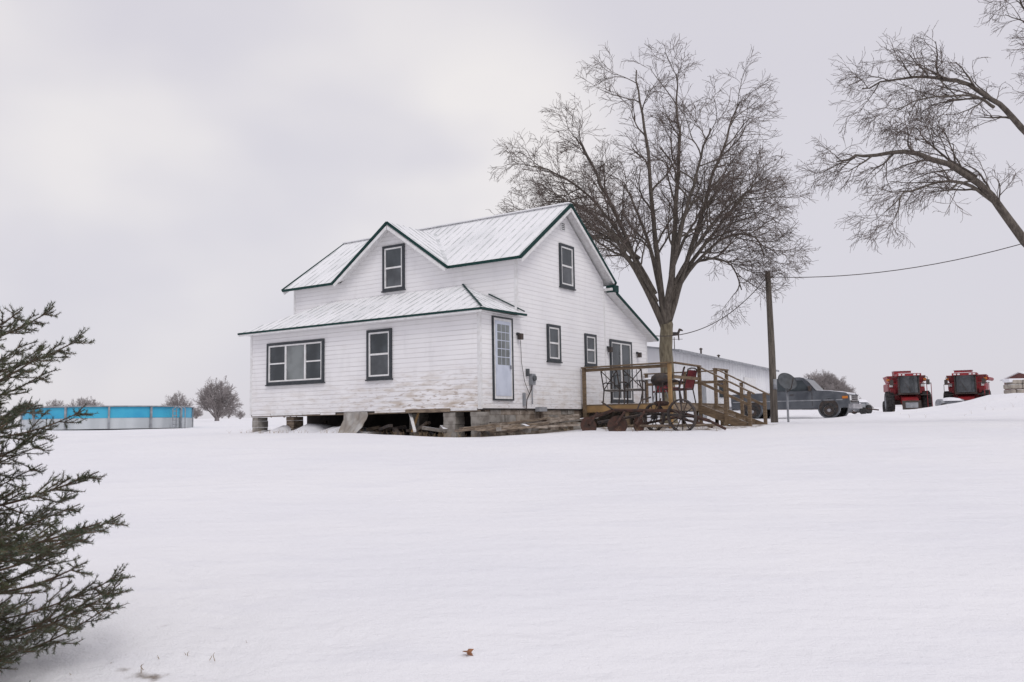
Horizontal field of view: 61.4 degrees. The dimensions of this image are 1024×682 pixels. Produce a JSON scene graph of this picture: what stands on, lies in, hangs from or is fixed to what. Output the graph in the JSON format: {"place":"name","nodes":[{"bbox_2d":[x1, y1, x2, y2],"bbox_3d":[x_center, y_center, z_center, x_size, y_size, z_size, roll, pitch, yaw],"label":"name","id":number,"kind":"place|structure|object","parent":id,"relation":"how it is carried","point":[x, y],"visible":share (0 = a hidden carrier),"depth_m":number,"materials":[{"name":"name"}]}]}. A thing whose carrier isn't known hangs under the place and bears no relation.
{"place":"outdoors","nodes":[
{"label":"outdoors","id":0,"kind":"place"},
{"bbox_2d":[0,393,1023,681],"bbox_3d":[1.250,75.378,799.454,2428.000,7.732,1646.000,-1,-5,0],"label":"snow ground","id":1,"kind":"structure","parent":0,"point":[880,545],"depth_m":7.64,"materials":[{"name":"white snow"}]},
{"bbox_2d":[0,300,134,681],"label":"spruce tree","id":2,"kind":"object","parent":1,"relation":"on","point":[13,548],"visible":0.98,"depth_m":4.96,"materials":[{"name":"green plant"}]},
{"bbox_2d":[20,405,193,429],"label":"swimming pool","id":3,"kind":"structure","parent":1,"relation":"on","point":[125,417],"depth_m":46.14,"materials":[{"name":"blue metal"}]},
{"bbox_2d":[172,405,185,428],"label":"pool ladder","id":4,"kind":"object","parent":1,"relation":"on","point":[181,417],"visible":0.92,"depth_m":48.08,"materials":[{"name":"grey metal"}]},
{"bbox_2d":[237,202,658,436],"bbox_3d":[-1.816,-0.345,27.888,9.285,6.825,11.060,-5,-7,33],"label":"farmhouse","id":5,"kind":"object","parent":1,"relation":"on","point":[387,328],"visible":0.9,"depth_m":24.62,"materials":[{"name":"white"}]},
{"bbox_2d":[365,328,392,380],"bbox_3d":[-3.614,0.373,23.400,0.960,1.395,0.075,-5,-7,33],"label":"window","id":6,"kind":"structure","parent":5,"relation":"in","point":[378,341],"depth_m":23.41,"materials":[{"name":"glass"}]},
{"bbox_2d":[491,315,513,400],"bbox_3d":[-0.217,0.456,22.357,0.090,2.170,0.920,-5,-7,33],"label":"porch door","id":7,"kind":"structure","parent":5,"relation":"in","point":[502,327],"depth_m":22.32,"materials":[{"name":"paint"}]},
{"bbox_2d":[546,324,562,362],"bbox_3d":[1.206,0.077,24.561,0.075,1.085,0.780,-5,-7,33],"label":"window","id":8,"kind":"structure","parent":5,"relation":"in","point":[553,332],"depth_m":24.56,"materials":[{"name":"black glass"}]},
{"bbox_2d":[558,243,575,290],"bbox_3d":[1.631,-2.189,25.474,0.075,1.315,0.890,-5,-7,33],"label":"window upper","id":9,"kind":"structure","parent":5,"relation":"in","point":[566,252],"depth_m":25.48,"materials":[{"name":"black glass"}]},
{"bbox_2d":[584,333,596,366],"bbox_3d":[2.420,0.294,26.365,0.075,1.015,0.770,-5,-7,33],"label":"window side","id":10,"kind":"structure","parent":5,"relation":"in","point":[590,340],"depth_m":26.36,"materials":[{"name":"black glass"}]},
{"bbox_2d":[609,339,634,402],"bbox_3d":[3.573,1.000,28.019,0.075,2.025,1.610,-5,-7,33],"label":"patio door","id":11,"kind":"structure","parent":5,"relation":"in","point":[621,354],"depth_m":28.01,"materials":[{"name":"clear glass"}]},
{"bbox_2d":[42,369,861,420],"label":"distant tree line","id":12,"kind":"object","parent":1,"relation":"on","point":[220,405],"visible":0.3,"depth_m":168.35,"materials":[{"name":"grey plant"}]},
{"bbox_2d":[463,649,473,655],"bbox_3d":[-0.259,1.826,5.069,0.069,0.031,0.064,5,12,1],"label":"fallen leaf","id":13,"kind":"object","parent":1,"relation":"on","point":[469,651],"visible":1,"depth_m":5.06,"materials":[{"name":"brown plant"}]},
{"bbox_2d":[454,414,597,432],"bbox_3d":[0.725,2.152,22.567,1.533,0.488,6.223,-5,-7,33],"label":"lumber pile","id":14,"kind":"object","parent":1,"relation":"on","point":[548,423],"visible":0.94,"depth_m":21.97,"materials":[{"name":"brown wood"}]},
{"bbox_2d":[485,35,819,423],"bbox_3d":[5.773,-4.392,33.762,12.367,15.850,11.261,4,-7,-41],"label":"bare maple tree","id":15,"kind":"object","parent":1,"relation":"on","point":[664,310],"visible":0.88,"depth_m":33.11,"materials":[{"name":"brown plant"}]},
{"bbox_2d":[580,396,725,430],"bbox_3d":[3.746,1.949,22.597,3.874,1.010,1.268,-3,-6,25],"label":"antique plow","id":16,"kind":"object","parent":1,"relation":"on","point":[618,423],"visible":0.97,"depth_m":22.66,"materials":[{"name":"metal"}]},
{"bbox_2d":[581,361,769,428],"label":"wooden deck","id":17,"kind":"structure","parent":1,"relation":"on","point":[724,414],"depth_m":25.49,"materials":[{"name":"brown wood"}]},
{"bbox_2d":[600,370,626,403],"bbox_3d":[3.074,1.382,25.932,0.580,1.062,0.689,-5,-7,36],"label":"patio chair","id":18,"kind":"object","parent":17,"relation":"on","point":[611,390],"visible":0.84,"depth_m":25.82,"materials":[{"name":"metal"}]},
{"bbox_2d":[622,369,645,403],"bbox_3d":[3.615,1.328,25.456,0.580,1.062,0.689,-3,-6,19],"label":"patio chair","id":19,"kind":"object","parent":17,"relation":"on","point":[642,389],"visible":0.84,"depth_m":25.30,"materials":[{"name":"metal"}]},
{"bbox_2d":[635,378,672,400],"bbox_3d":[4.454,1.536,26.630,1.280,0.844,1.280,-5,-7,33],"label":"patio table","id":20,"kind":"object","parent":17,"relation":"on","point":[646,380],"visible":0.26,"depth_m":26.33,"materials":[{"name":"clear glass"}]},
{"bbox_2d":[651,373,667,402],"bbox_3d":[4.452,1.421,25.796,0.592,0.914,0.560,-5,-7,33],"label":"charcoal grill","id":21,"kind":"object","parent":17,"relation":"on","point":[657,379],"visible":0.87,"depth_m":25.65,"materials":[{"name":"metal"}]},
{"bbox_2d":[652,373,673,402],"bbox_3d":[4.918,1.555,28.073,0.580,1.062,0.689,-3,-6,22],"label":"patio chair","id":22,"kind":"object","parent":17,"relation":"on","point":[661,388],"visible":0.3,"depth_m":28.16,"materials":[{"name":"metal"}]},
{"bbox_2d":[662,366,684,402],"bbox_3d":[4.727,1.282,25.166,0.689,1.062,0.580,-2,-6,12],"label":"patio chair","id":23,"kind":"object","parent":17,"relation":"on","point":[673,388],"visible":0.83,"depth_m":24.93,"materials":[{"name":"metal"}]},
{"bbox_2d":[672,367,696,402],"bbox_3d":[5.172,1.346,25.915,0.689,1.062,0.580,-6,-7,41],"label":"patio chair","id":24,"kind":"object","parent":17,"relation":"on","point":[689,384],"visible":0.61,"depth_m":25.77,"materials":[{"name":"metal"}]},
{"bbox_2d":[647,346,778,421],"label":"white barn","id":25,"kind":"structure","parent":1,"relation":"on","point":[755,375],"depth_m":45.07,"materials":[{"name":"metal"}]},
{"bbox_2d":[673,328,682,348],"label":"horse weathervane","id":26,"kind":"object","parent":25,"relation":"on","point":[678,332],"visible":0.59,"depth_m":41.19,"materials":[{"name":"metal"}]},
{"bbox_2d":[702,377,756,417],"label":"doors","id":27,"kind":"structure","parent":25,"relation":"in","point":[751,381],"depth_m":51.39,"materials":[{"name":"grey metal"}]},
{"bbox_2d":[764,271,777,422],"bbox_3d":[10.277,0.361,34.085,0.341,6.308,0.286,-6,-7,42],"label":"utility pole","id":28,"kind":"object","parent":1,"relation":"on","point":[772,377],"visible":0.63,"depth_m":33.99,"materials":[{"name":"brown wood"}]},
{"bbox_2d":[778,373,796,421],"bbox_3d":[11.124,2.359,34.612,0.675,2.196,0.678,-5,-7,36],"label":"satellite dish","id":29,"kind":"object","parent":1,"relation":"on","point":[787,381],"visible":0.97,"depth_m":34.73,"materials":[{"name":"grey metal"}]},
{"bbox_2d":[730,377,861,418],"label":"pickup truck","id":30,"kind":"object","parent":1,"relation":"on","point":[806,393],"visible":0.74,"depth_m":42.77,"materials":[{"name":"paint"}]},
{"bbox_2d":[849,403,866,413],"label":"farm implement","id":31,"kind":"object","parent":1,"relation":"on","point":[863,410],"visible":0.39,"depth_m":51.38,"materials":[{"name":"grey metal"}]},
{"bbox_2d":[852,399,878,413],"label":"farm implement","id":32,"kind":"object","parent":1,"relation":"on","point":[868,407],"visible":0.38,"depth_m":56.73,"materials":[{"name":"grey metal"}]},
{"bbox_2d":[882,370,932,411],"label":"combine harvester","id":33,"kind":"object","parent":1,"relation":"on","point":[905,389],"visible":0.93,"depth_m":76.01,"materials":[{"name":"red paint"}]},
{"bbox_2d":[792,0,1023,253],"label":"bare elm tree","id":34,"kind":"object","parent":1,"relation":"on","point":[986,191],"visible":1,"depth_m":24.65,"materials":[{"name":"brown plant"}]},
{"bbox_2d":[935,397,963,405],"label":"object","id":35,"kind":"object","parent":1,"relation":"on","point":[947,400],"visible":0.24,"depth_m":72.33,"materials":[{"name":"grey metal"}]},
{"bbox_2d":[943,369,993,400],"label":"combine harvester","id":36,"kind":"object","parent":1,"relation":"on","point":[967,385],"visible":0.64,"depth_m":75.69,"materials":[{"name":"red paint"}]},
{"bbox_2d":[1000,371,1023,389],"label":"red barn","id":37,"kind":"structure","parent":1,"relation":"on","point":[1018,375],"depth_m":103.57,"materials":[{"name":"metal"}]},
{"bbox_2d":[1002,378,1023,393],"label":"stone wall","id":38,"kind":"structure","parent":1,"relation":"on","point":[1016,385],"depth_m":60.07,"materials":[{"name":"beige stone"}]},
{"bbox_3d":[24.485,-1.893,27.255,0.367,9.082,0.304,-1,-5,0],"label":"utility pole","id":39,"kind":"object","parent":1,"relation":"on","visible":0},
{"bbox_2d":[656,244,1020,336],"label":"overhead wires","id":40,"kind":"object","parent":39,"relation":"attached to","point":[834,276],"visible":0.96,"depth_m":32.26,"materials":[{"name":"metal"}]},
{"bbox_2d":[0,0,1023,421],"label":"sky","id":41,"kind":"structure","parent":0,"point":[168,168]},
{"bbox_2d":[140,406,1013,672],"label":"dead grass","id":42,"kind":"structure","parent":0,"point":[424,433],"depth_m":21.89,"materials":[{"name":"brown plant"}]}
]}

